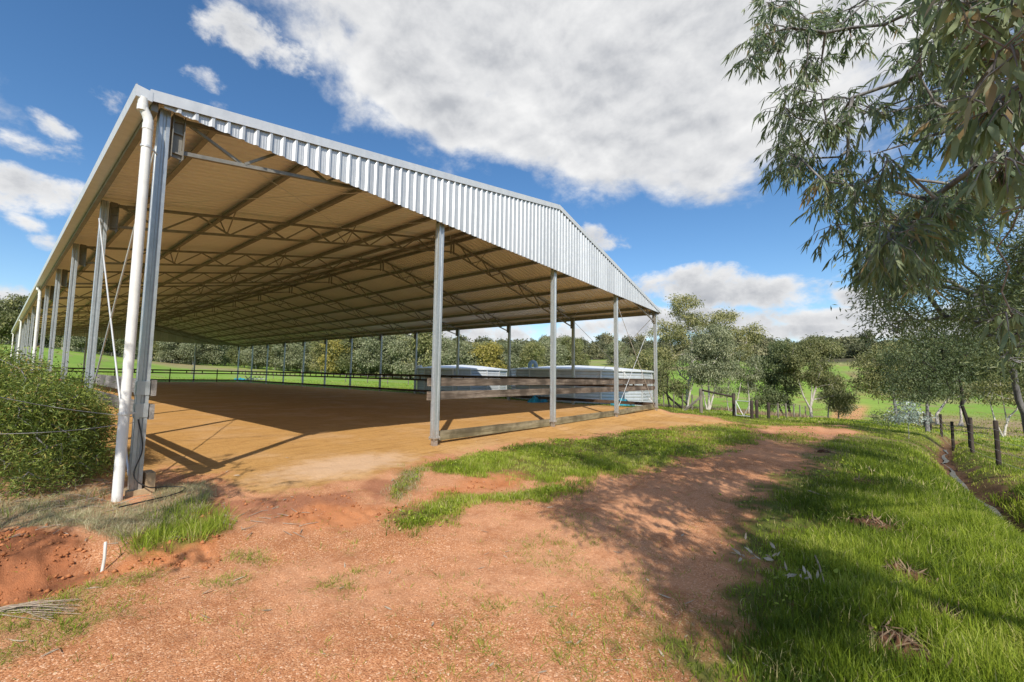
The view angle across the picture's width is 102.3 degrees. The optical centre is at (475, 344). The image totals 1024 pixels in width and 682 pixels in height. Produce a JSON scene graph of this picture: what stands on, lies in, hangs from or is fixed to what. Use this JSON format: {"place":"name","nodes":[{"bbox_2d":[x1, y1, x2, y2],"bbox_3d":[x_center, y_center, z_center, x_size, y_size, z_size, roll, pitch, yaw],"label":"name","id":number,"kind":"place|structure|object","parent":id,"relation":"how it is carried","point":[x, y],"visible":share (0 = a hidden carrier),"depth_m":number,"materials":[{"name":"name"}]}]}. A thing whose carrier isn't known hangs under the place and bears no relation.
{"place":"outdoors","nodes":[
{"label":"outdoors","id":0,"kind":"place"},
{"bbox_2d":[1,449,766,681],"bbox_3d":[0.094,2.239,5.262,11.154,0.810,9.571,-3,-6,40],"label":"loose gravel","id":1,"kind":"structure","parent":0,"point":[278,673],"depth_m":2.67,"materials":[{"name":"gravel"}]},
{"bbox_2d":[0,344,1023,681],"bbox_3d":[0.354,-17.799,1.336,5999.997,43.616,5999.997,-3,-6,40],"label":"ground","id":2,"kind":"structure","parent":0,"point":[276,444],"depth_m":3.69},
{"bbox_2d":[0,300,22,344],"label":"gum tree","id":3,"kind":"object","parent":2,"relation":"on","point":[2,307],"visible":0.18,"depth_m":122.62,"materials":[{"name":"green plant"}]},
{"bbox_2d":[0,292,57,344],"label":"gum tree","id":4,"kind":"object","parent":2,"relation":"on","point":[7,322],"visible":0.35,"depth_m":120.93,"materials":[{"name":"green plant"}]},
{"bbox_2d":[0,338,78,442],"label":"shrub","id":5,"kind":"object","parent":2,"relation":"on","point":[27,362],"visible":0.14,"depth_m":8.04,"materials":[{"name":"green plant"}]},
{"bbox_2d":[0,597,79,620],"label":"reed bundle","id":6,"kind":"object","parent":2,"relation":"on","point":[31,604],"visible":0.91,"depth_m":2.52,"materials":[{"name":"plant"}]},
{"bbox_2d":[28,334,61,347],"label":"gum tree","id":7,"kind":"object","parent":2,"relation":"on","point":[46,344],"visible":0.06,"depth_m":127.27,"materials":[{"name":"green plant"}]},
{"bbox_2d":[39,334,63,349],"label":"gum tree","id":8,"kind":"object","parent":2,"relation":"on","point":[56,337],"visible":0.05,"depth_m":126.60,"materials":[{"name":"green plant"}]},
{"bbox_2d":[0,338,129,500],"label":"shrub","id":9,"kind":"object","parent":2,"relation":"on","point":[24,417],"visible":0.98,"depth_m":5.22,"materials":[{"name":"green plant"}]},
{"bbox_2d":[60,336,108,352],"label":"gum tree","id":10,"kind":"object","parent":2,"relation":"on","point":[76,342],"visible":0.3,"depth_m":121.17,"materials":[{"name":"green plant"}]},
{"bbox_2d":[80,338,122,353],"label":"gum tree","id":11,"kind":"object","parent":2,"relation":"on","point":[109,347],"visible":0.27,"depth_m":127.10,"materials":[{"name":"green plant"}]},
{"bbox_2d":[100,541,106,571],"bbox_3d":[-2.900,1.672,3.211,0.028,0.220,0.157,4,-5,-37],"label":"conduit stub","id":12,"kind":"object","parent":2,"relation":"on","point":[104,556],"visible":0.71,"depth_m":3.21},
{"bbox_2d":[106,339,124,356],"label":"gum tree","id":13,"kind":"object","parent":2,"relation":"on","point":[119,353],"visible":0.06,"depth_m":130.03,"materials":[{"name":"green plant"}]},
{"bbox_2d":[115,339,156,360],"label":"gum tree","id":14,"kind":"object","parent":2,"relation":"on","point":[136,349],"visible":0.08,"depth_m":126.14,"materials":[{"name":"green plant"}]},
{"bbox_2d":[152,341,160,361],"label":"gum tree","id":15,"kind":"object","parent":2,"relation":"on","point":[154,344],"visible":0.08,"depth_m":128.66,"materials":[{"name":"green plant"}]},
{"bbox_2d":[0,467,317,548],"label":"twig litter","id":16,"kind":"object","parent":2,"relation":"on","point":[113,505],"visible":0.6,"depth_m":4.51,"materials":[{"name":"wood"}]},
{"bbox_2d":[152,341,183,363],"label":"gum tree","id":17,"kind":"object","parent":2,"relation":"on","point":[170,356],"visible":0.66,"depth_m":126.92,"materials":[{"name":"green plant"}]},
{"bbox_2d":[174,343,212,364],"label":"gum tree","id":18,"kind":"object","parent":2,"relation":"on","point":[186,352],"visible":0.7,"depth_m":124.55,"materials":[{"name":"green plant"}]},
{"bbox_2d":[0,465,428,543],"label":"dry grass","id":19,"kind":"structure","parent":2,"relation":"on","point":[87,521],"depth_m":4.35,"materials":[{"name":"plant"}]},
{"bbox_2d":[198,344,232,365],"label":"gum tree","id":20,"kind":"object","parent":2,"relation":"on","point":[218,356],"visible":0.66,"depth_m":128.09,"materials":[{"name":"green plant"}]},
{"bbox_2d":[226,346,253,367],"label":"gum tree","id":21,"kind":"object","parent":2,"relation":"on","point":[233,353],"visible":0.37,"depth_m":124.50,"materials":[{"name":"green plant"}]},
{"bbox_2d":[240,345,270,368],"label":"gum tree","id":22,"kind":"object","parent":2,"relation":"on","point":[259,354],"visible":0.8,"depth_m":119.47,"materials":[{"name":"green plant"}]},
{"bbox_2d":[0,481,512,606],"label":"soil crumbs","id":23,"kind":"object","parent":2,"relation":"on","point":[7,539],"visible":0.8,"depth_m":3.42,"materials":[{"name":"soil"}]},
{"bbox_2d":[262,345,281,369],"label":"gum tree","id":24,"kind":"object","parent":2,"relation":"on","point":[269,353],"visible":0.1,"depth_m":121.58,"materials":[{"name":"green plant"}]},
{"bbox_2d":[268,343,310,370],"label":"gum tree","id":25,"kind":"object","parent":2,"relation":"on","point":[278,350],"visible":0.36,"depth_m":118.54,"materials":[{"name":"green plant"}]},
{"bbox_2d":[191,367,408,384],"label":"wire fence","id":26,"kind":"object","parent":2,"relation":"on","point":[317,378],"visible":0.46,"depth_m":67.62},
{"bbox_2d":[280,341,320,371],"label":"gum tree","id":27,"kind":"object","parent":2,"relation":"on","point":[295,354],"visible":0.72,"depth_m":116.86,"materials":[{"name":"green plant"}]},
{"bbox_2d":[305,340,334,372],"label":"gum tree","id":28,"kind":"object","parent":2,"relation":"on","point":[316,348],"visible":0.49,"depth_m":115.56,"materials":[{"name":"green plant"}]},
{"bbox_2d":[316,339,349,374],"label":"gum tree","id":29,"kind":"object","parent":2,"relation":"on","point":[331,344],"visible":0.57,"depth_m":108.86,"materials":[{"name":"green plant"}]},
{"bbox_2d":[10,83,661,501],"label":"arena shed","id":30,"kind":"structure","parent":2,"relation":"on","point":[194,223],"depth_m":12.43,"materials":[{"name":"metal"}]},
{"bbox_2d":[0,397,133,433],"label":"wire strand","id":31,"kind":"object","parent":30,"relation":"attached to","point":[61,408],"visible":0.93,"depth_m":4.41},
{"bbox_2d":[94,374,156,419],"bbox_3d":[-5.789,0.746,6.525,4.717,0.501,0.186,-3,-6,40],"label":"timber barrier","id":32,"kind":"object","parent":30,"relation":"attached to","point":[149,388],"visible":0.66,"depth_m":5.06,"materials":[{"name":"wood"}]},
{"bbox_2d":[118,419,184,507],"bbox_3d":[-3.702,1.341,4.801,0.531,0.889,0.733,4,-5,-30],"label":"electric cable","id":33,"kind":"object","parent":30,"relation":"hanging from","point":[145,485],"visible":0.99,"depth_m":4.91,"materials":[{"name":"black rubber"}]},
{"bbox_2d":[427,378,653,440],"bbox_3d":[3.872,1.945,14.525,0.100,1.436,15.140,-3,-6,40],"label":"timber barrier","id":34,"kind":"object","parent":30,"relation":"attached to","point":[466,432],"visible":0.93,"depth_m":11.44,"materials":[{"name":"wood"}]},
{"bbox_2d":[329,338,359,372],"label":"gum tree","id":35,"kind":"object","parent":2,"relation":"on","point":[343,361],"visible":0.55,"depth_m":107.78,"materials":[{"name":"green plant"}]},
{"bbox_2d":[44,367,654,405],"bbox_3d":[-14.643,3.305,38.539,56.697,1.620,18.719,0,-5,20],"label":"arena rail fence","id":36,"kind":"object","parent":2,"relation":"on","point":[517,377],"visible":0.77,"depth_m":34.56,"materials":[{"name":"metal"}]},
{"bbox_2d":[346,337,382,375],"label":"gum tree","id":37,"kind":"object","parent":2,"relation":"on","point":[360,343],"visible":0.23,"depth_m":109.15,"materials":[{"name":"green plant"}]},
{"bbox_2d":[352,335,397,376],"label":"gum tree","id":38,"kind":"object","parent":2,"relation":"on","point":[367,358],"visible":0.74,"depth_m":102.90,"materials":[{"name":"green plant"}]},
{"bbox_2d":[10,434,774,678],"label":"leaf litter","id":39,"kind":"object","parent":2,"relation":"on","point":[492,663],"visible":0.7,"depth_m":2.63,"materials":[{"name":"plant"}]},
{"bbox_2d":[385,334,428,378],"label":"gum tree","id":40,"kind":"object","parent":2,"relation":"on","point":[407,368],"visible":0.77,"depth_m":99.89,"materials":[{"name":"green plant"}]},
{"bbox_2d":[0,451,822,681],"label":"weed tufts","id":41,"kind":"object","parent":2,"relation":"on","point":[185,529],"visible":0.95,"depth_m":2.83,"materials":[{"name":"green plant"}]},
{"bbox_2d":[397,331,454,377],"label":"gum tree","id":42,"kind":"object","parent":2,"relation":"on","point":[425,346],"visible":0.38,"depth_m":100.12,"materials":[{"name":"green plant"}]},
{"bbox_2d":[423,335,464,366],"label":"gum tree","id":43,"kind":"object","parent":2,"relation":"on","point":[448,359],"visible":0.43,"depth_m":99.48,"materials":[{"name":"green plant"}]},
{"bbox_2d":[449,335,472,342],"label":"gum tree","id":44,"kind":"object","parent":2,"relation":"on","point":[463,338],"visible":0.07,"depth_m":335.40,"materials":[{"name":"green plant"}]},
{"bbox_2d":[416,365,506,393],"bbox_3d":[-1.081,3.054,35.137,7.937,2.650,7.852,-3,-6,40],"label":"water tank","id":45,"kind":"object","parent":2,"relation":"on","point":[469,370],"visible":0.41,"depth_m":31.99,"materials":[{"name":"metal"}]},
{"bbox_2d":[443,339,485,365],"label":"gum tree","id":46,"kind":"object","parent":2,"relation":"on","point":[464,349],"visible":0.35,"depth_m":101.59,"materials":[{"name":"green plant"}]},
{"bbox_2d":[467,341,486,364],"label":"gum tree","id":47,"kind":"object","parent":2,"relation":"on","point":[476,343],"visible":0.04,"depth_m":105.76,"materials":[{"name":"green plant"}]},
{"bbox_2d":[471,335,493,343],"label":"gum tree","id":48,"kind":"object","parent":2,"relation":"on","point":[485,339],"visible":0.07,"depth_m":357.67,"materials":[{"name":"green plant"}]},
{"bbox_2d":[468,340,510,374],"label":"gum tree","id":49,"kind":"object","parent":2,"relation":"on","point":[489,352],"visible":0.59,"depth_m":102.04,"materials":[{"name":"green plant"}]},
{"bbox_2d":[495,340,527,372],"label":"gum tree","id":50,"kind":"object","parent":2,"relation":"on","point":[516,359],"visible":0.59,"depth_m":102.95,"materials":[{"name":"green plant"}]},
{"bbox_2d":[2,366,1023,681],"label":"lawn grass","id":51,"kind":"structure","parent":2,"relation":"on","point":[966,544],"depth_m":3.59,"materials":[{"name":"plant"}]},
{"bbox_2d":[513,338,532,345],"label":"gum tree","id":52,"kind":"object","parent":2,"relation":"on","point":[525,341],"visible":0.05,"depth_m":222.93,"materials":[{"name":"green plant"}]},
{"bbox_2d":[519,340,546,367],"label":"gum tree","id":53,"kind":"object","parent":2,"relation":"on","point":[531,350],"visible":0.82,"depth_m":99.97,"materials":[{"name":"green plant"}]},
{"bbox_2d":[527,395,547,402],"bbox_3d":[3.728,3.214,24.623,1.100,0.461,2.000,-3,-6,40],"label":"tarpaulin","id":54,"kind":"object","parent":2,"relation":"on","point":[534,399],"visible":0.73,"depth_m":24.12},
{"bbox_2d":[535,338,571,365],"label":"gum tree","id":55,"kind":"object","parent":2,"relation":"on","point":[560,357],"visible":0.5,"depth_m":108.61,"materials":[{"name":"green plant"}]},
{"bbox_2d":[558,337,586,349],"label":"gum tree","id":56,"kind":"object","parent":2,"relation":"on","point":[568,340],"visible":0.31,"depth_m":146.59,"materials":[{"name":"green plant"}]},
{"bbox_2d":[563,340,590,365],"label":"gum tree","id":57,"kind":"object","parent":2,"relation":"on","point":[581,359],"visible":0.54,"depth_m":110.27,"materials":[{"name":"green plant"}]},
{"bbox_2d":[510,360,653,405],"bbox_3d":[7.390,2.680,29.360,9.910,2.865,9.910,-3,-6,40],"label":"water tank","id":58,"kind":"object","parent":2,"relation":"on","point":[582,372],"visible":0.5,"depth_m":25.13,"materials":[{"name":"metal"}]},
{"bbox_2d":[583,343,602,359],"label":"gum tree","id":59,"kind":"object","parent":2,"relation":"on","point":[592,350],"visible":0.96,"depth_m":226.44,"materials":[{"name":"green plant"}]},
{"bbox_2d":[601,332,613,345],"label":"gum tree","id":60,"kind":"object","parent":2,"relation":"on","point":[606,338],"visible":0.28,"depth_m":321.19,"materials":[{"name":"green plant"}]},
{"bbox_2d":[603,338,628,363],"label":"gum tree","id":61,"kind":"object","parent":2,"relation":"on","point":[622,351],"visible":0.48,"depth_m":150.57,"materials":[{"name":"green plant"}]},
{"bbox_2d":[610,355,634,367],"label":"gum tree","id":62,"kind":"object","parent":2,"relation":"on","point":[623,361],"visible":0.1,"depth_m":69.86,"materials":[{"name":"green plant"}]},
{"bbox_2d":[621,335,639,349],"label":"gum tree","id":63,"kind":"object","parent":2,"relation":"on","point":[627,340],"visible":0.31,"depth_m":274.44,"materials":[{"name":"green plant"}]},
{"bbox_2d":[634,333,648,342],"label":"gum tree","id":64,"kind":"object","parent":2,"relation":"on","point":[640,338],"visible":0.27,"depth_m":301.16,"materials":[{"name":"green plant"}]},
{"bbox_2d":[619,348,673,399],"bbox_3d":[24.768,4.486,60.568,7.790,8.280,6.755,-2,-5,35],"label":"gum tree","id":65,"kind":"object","parent":2,"relation":"on","point":[644,360],"visible":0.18,"depth_m":59.48,"materials":[{"name":"green plant"}]},
{"bbox_2d":[642,339,657,350],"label":"gum tree","id":66,"kind":"object","parent":2,"relation":"on","point":[650,344],"visible":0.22,"depth_m":238.63,"materials":[{"name":"green plant"}]},
{"bbox_2d":[649,358,693,408],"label":"gum tree","id":67,"kind":"object","parent":2,"relation":"on","point":[676,390],"visible":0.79,"depth_m":32.89,"materials":[{"name":"green plant"}]},
{"bbox_2d":[663,394,698,409],"bbox_3d":[14.915,4.316,29.823,0.116,1.571,6.523,1,-4,4],"label":"wire fence","id":68,"kind":"object","parent":2,"relation":"on","point":[682,396],"visible":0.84,"depth_m":29.50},
{"bbox_2d":[672,343,693,358],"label":"gum tree","id":69,"kind":"object","parent":2,"relation":"on","point":[679,349],"visible":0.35,"depth_m":221.14,"materials":[{"name":"green plant"}]},
{"bbox_2d":[643,293,770,402],"bbox_3d":[21.049,0.543,37.422,11.502,11.047,4.684,1,-4,-1],"label":"gum tree","id":70,"kind":"object","parent":2,"relation":"on","point":[691,320],"visible":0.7,"depth_m":37.14,"materials":[{"name":"green plant"}]},
{"bbox_2d":[674,323,740,409],"bbox_3d":[18.739,1.790,33.151,5.240,7.392,4.307,3,-5,-21],"label":"gum tree","id":71,"kind":"object","parent":2,"relation":"on","point":[715,367],"visible":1,"depth_m":32.64,"materials":[{"name":"green plant"}]},
{"bbox_2d":[684,388,735,416],"bbox_3d":[14.499,3.751,25.886,2.970,1.950,1.460,0,-4,11],"label":"stay rail","id":72,"kind":"object","parent":2,"relation":"on","point":[700,397],"visible":0.8,"depth_m":25.94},
{"bbox_2d":[711,349,767,412],"bbox_3d":[23.237,3.313,36.236,4.464,6.014,4.155,-3,-6,40],"label":"gum tree","id":73,"kind":"object","parent":2,"relation":"on","point":[747,379],"visible":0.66,"depth_m":35.93,"materials":[{"name":"green plant"}]},
{"bbox_2d":[721,337,766,358],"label":"gum tree","id":74,"kind":"object","parent":2,"relation":"on","point":[738,341],"visible":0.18,"depth_m":217.75,"materials":[{"name":"green plant"}]},
{"bbox_2d":[750,400,753,418],"bbox_3d":[15.667,3.833,23.266,0.162,1.350,0.170,-3,-6,40],"label":"timber post","id":75,"kind":"object","parent":2,"relation":"on","point":[751,410],"visible":0.77,"depth_m":23.22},
{"bbox_2d":[755,400,758,418],"bbox_3d":[16.570,3.954,24.166,0.162,1.400,0.170,-3,-6,40],"label":"timber post","id":76,"kind":"object","parent":2,"relation":"on","point":[756,410],"visible":0.77,"depth_m":24.12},
{"bbox_2d":[732,533,785,567],"bbox_3d":[2.312,1.698,3.382,0.362,0.170,0.616,-1,-5,25],"label":"dead leaf spray","id":77,"kind":"object","parent":2,"relation":"on","point":[768,558],"visible":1,"depth_m":3.39,"materials":[{"name":"plant"}]},
{"bbox_2d":[757,339,771,357],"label":"gum tree","id":78,"kind":"object","parent":2,"relation":"on","point":[764,342],"visible":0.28,"depth_m":240.53,"materials":[{"name":"green plant"}]},
{"bbox_2d":[742,337,804,413],"bbox_3d":[27.867,3.115,38.221,4.861,7.693,4.891,-3,-6,40],"label":"gum tree","id":79,"kind":"object","parent":2,"relation":"on","point":[774,395],"visible":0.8,"depth_m":37.77,"materials":[{"name":"green plant"}]},
{"bbox_2d":[777,403,812,417],"bbox_3d":[24.524,5.366,31.483,17.330,2.255,0.175,5,-6,-44],"label":"wire fence","id":80,"kind":"object","parent":2,"relation":"on","point":[778,404],"visible":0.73,"depth_m":28.97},
{"bbox_2d":[784,561,818,579],"bbox_3d":[2.444,1.710,3.091,0.216,0.117,0.226,-3,-6,40],"label":"dead leaf spray","id":81,"kind":"object","parent":2,"relation":"on","point":[800,575],"visible":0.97,"depth_m":3.07,"materials":[{"name":"plant"}]},
{"bbox_2d":[773,331,860,417],"bbox_3d":[30.033,2.772,36.150,6.337,7.839,4.506,0,-5,18],"label":"gum tree","id":82,"kind":"object","parent":2,"relation":"on","point":[805,351],"visible":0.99,"depth_m":35.69,"materials":[{"name":"green plant"}]},
{"bbox_2d":[804,335,839,357],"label":"gum tree","id":83,"kind":"object","parent":2,"relation":"on","point":[831,338],"visible":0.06,"depth_m":235.15,"materials":[{"name":"green plant"}]},
{"bbox_2d":[815,446,830,452],"bbox_3d":[8.290,2.493,9.749,0.432,0.310,0.463,-3,-6,40],"label":"soil clod","id":84,"kind":"object","parent":2,"relation":"on","point":[822,450],"visible":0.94,"depth_m":9.72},
{"bbox_2d":[814,386,861,418],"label":"gum tree","id":85,"kind":"object","parent":2,"relation":"on","point":[836,414],"visible":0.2,"depth_m":38.91,"materials":[{"name":"green plant"}]},
{"bbox_2d":[841,336,864,358],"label":"gum tree","id":86,"kind":"object","parent":2,"relation":"on","point":[848,341],"visible":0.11,"depth_m":275.54,"materials":[{"name":"green plant"}]},
{"bbox_2d":[845,342,871,357],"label":"gum tree","id":87,"kind":"object","parent":2,"relation":"on","point":[853,347],"visible":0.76,"depth_m":230.72,"materials":[{"name":"green plant"}]},
{"bbox_2d":[850,474,879,485],"bbox_3d":[5.883,2.104,6.227,0.643,0.309,0.491,4,-5,-29],"label":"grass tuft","id":88,"kind":"object","parent":2,"relation":"on","point":[858,480],"visible":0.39,"depth_m":6.24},
{"bbox_2d":[856,329,877,343],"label":"gum tree","id":89,"kind":"object","parent":2,"relation":"on","point":[866,336],"visible":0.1,"depth_m":303.60,"materials":[{"name":"green plant"}]},
{"bbox_2d":[721,0,1023,380],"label":"gum tree","id":90,"kind":"object","parent":2,"relation":"on","point":[976,121],"visible":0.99,"depth_m":2.97,"materials":[{"name":"green plant"}]},
{"bbox_2d":[841,511,905,533],"bbox_3d":[4.169,1.889,4.327,0.542,0.254,0.573,-3,-6,40],"label":"dead leaf spray","id":91,"kind":"object","parent":2,"relation":"on","point":[875,520],"visible":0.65,"depth_m":4.29,"materials":[{"name":"plant"}]},
{"bbox_2d":[866,340,894,357],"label":"gum tree","id":92,"kind":"object","parent":2,"relation":"on","point":[880,342],"visible":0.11,"depth_m":234.23,"materials":[{"name":"green plant"}]},
{"bbox_2d":[840,338,946,423],"bbox_3d":[30.572,2.595,29.836,6.026,6.800,4.605,2,-4,-11],"label":"gum tree","id":93,"kind":"object","parent":2,"relation":"on","point":[871,377],"visible":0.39,"depth_m":30.02,"materials":[{"name":"green plant"}]},
{"bbox_2d":[869,408,926,426],"bbox_3d":[21.314,3.813,20.747,2.230,1.307,2.103,-3,-6,40],"label":"shrub","id":94,"kind":"object","parent":2,"relation":"on","point":[881,417],"visible":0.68,"depth_m":21.00,"materials":[{"name":"green plant"}]},
{"bbox_2d":[850,604,952,675],"bbox_3d":[2.401,1.701,2.323,0.514,0.253,0.440,4,-5,-35],"label":"dead leaf spray","id":95,"kind":"object","parent":2,"relation":"on","point":[896,638],"visible":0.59,"depth_m":2.33,"materials":[{"name":"plant"}]},
{"bbox_2d":[880,557,938,586],"bbox_3d":[3.377,1.776,3.196,0.501,0.261,0.498,2,-4,-11],"label":"dead leaf spray","id":96,"kind":"object","parent":2,"relation":"on","point":[904,570],"visible":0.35,"depth_m":3.19,"materials":[{"name":"plant"}]},
{"bbox_2d":[883,399,937,438],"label":"sapling","id":97,"kind":"object","parent":2,"relation":"on","point":[908,415],"visible":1,"depth_m":15.38,"materials":[{"name":"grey plant"}]},
{"bbox_2d":[830,149,1023,432],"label":"wattle tree","id":98,"kind":"object","parent":2,"relation":"on","point":[982,295],"visible":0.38,"depth_m":6.39,"materials":[{"name":"green plant"}]},
{"bbox_2d":[871,338,998,431],"bbox_3d":[24.269,2.167,22.110,5.046,5.379,3.239,1,-4,6],"label":"gum tree","id":99,"kind":"object","parent":2,"relation":"on","point":[927,426],"visible":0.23,"depth_m":22.00,"materials":[{"name":"green plant"}]},
{"bbox_2d":[870,308,1023,448],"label":"gum tree","id":100,"kind":"object","parent":2,"relation":"on","point":[924,375],"visible":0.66,"depth_m":15.44,"materials":[{"name":"green plant"}]},
{"bbox_2d":[922,597,971,624],"bbox_3d":[3.059,1.806,2.702,0.342,0.300,0.477,-3,-6,40],"label":"dead leaf spray","id":101,"kind":"object","parent":2,"relation":"on","point":[946,609],"visible":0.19,"depth_m":2.69,"materials":[{"name":"plant"}]},
{"bbox_2d":[935,376,990,425],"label":"gum tree","id":102,"kind":"object","parent":2,"relation":"on","point":[966,394],"visible":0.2,"depth_m":35.76,"materials":[{"name":"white plant"}]},
{"bbox_2d":[917,411,1023,469],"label":"wire fence","id":103,"kind":"object","parent":2,"relation":"on","point":[996,440],"visible":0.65,"depth_m":13.79,"materials":[{"name":"wood"}]},
{"bbox_2d":[942,450,1002,517],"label":"ditch water","id":104,"kind":"structure","parent":2,"relation":"in","point":[952,473],"depth_m":10.79,"materials":[{"name":"liquid"}]},
{"bbox_2d":[970,369,1023,436],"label":"gum tree","id":105,"kind":"object","parent":2,"relation":"on","point":[992,386],"visible":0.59,"depth_m":23.97,"materials":[{"name":"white plant"}]},
{"bbox_2d":[0,0,1023,343],"label":"sky","id":106,"kind":"structure","parent":0,"point":[620,115],"materials":[{"name":"blue"}]},
{"bbox_2d":[652,402,813,416],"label":"creek reeds","id":107,"kind":"object","parent":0,"point":[789,414],"visible":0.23,"depth_m":36.87,"materials":[{"name":"plant"}]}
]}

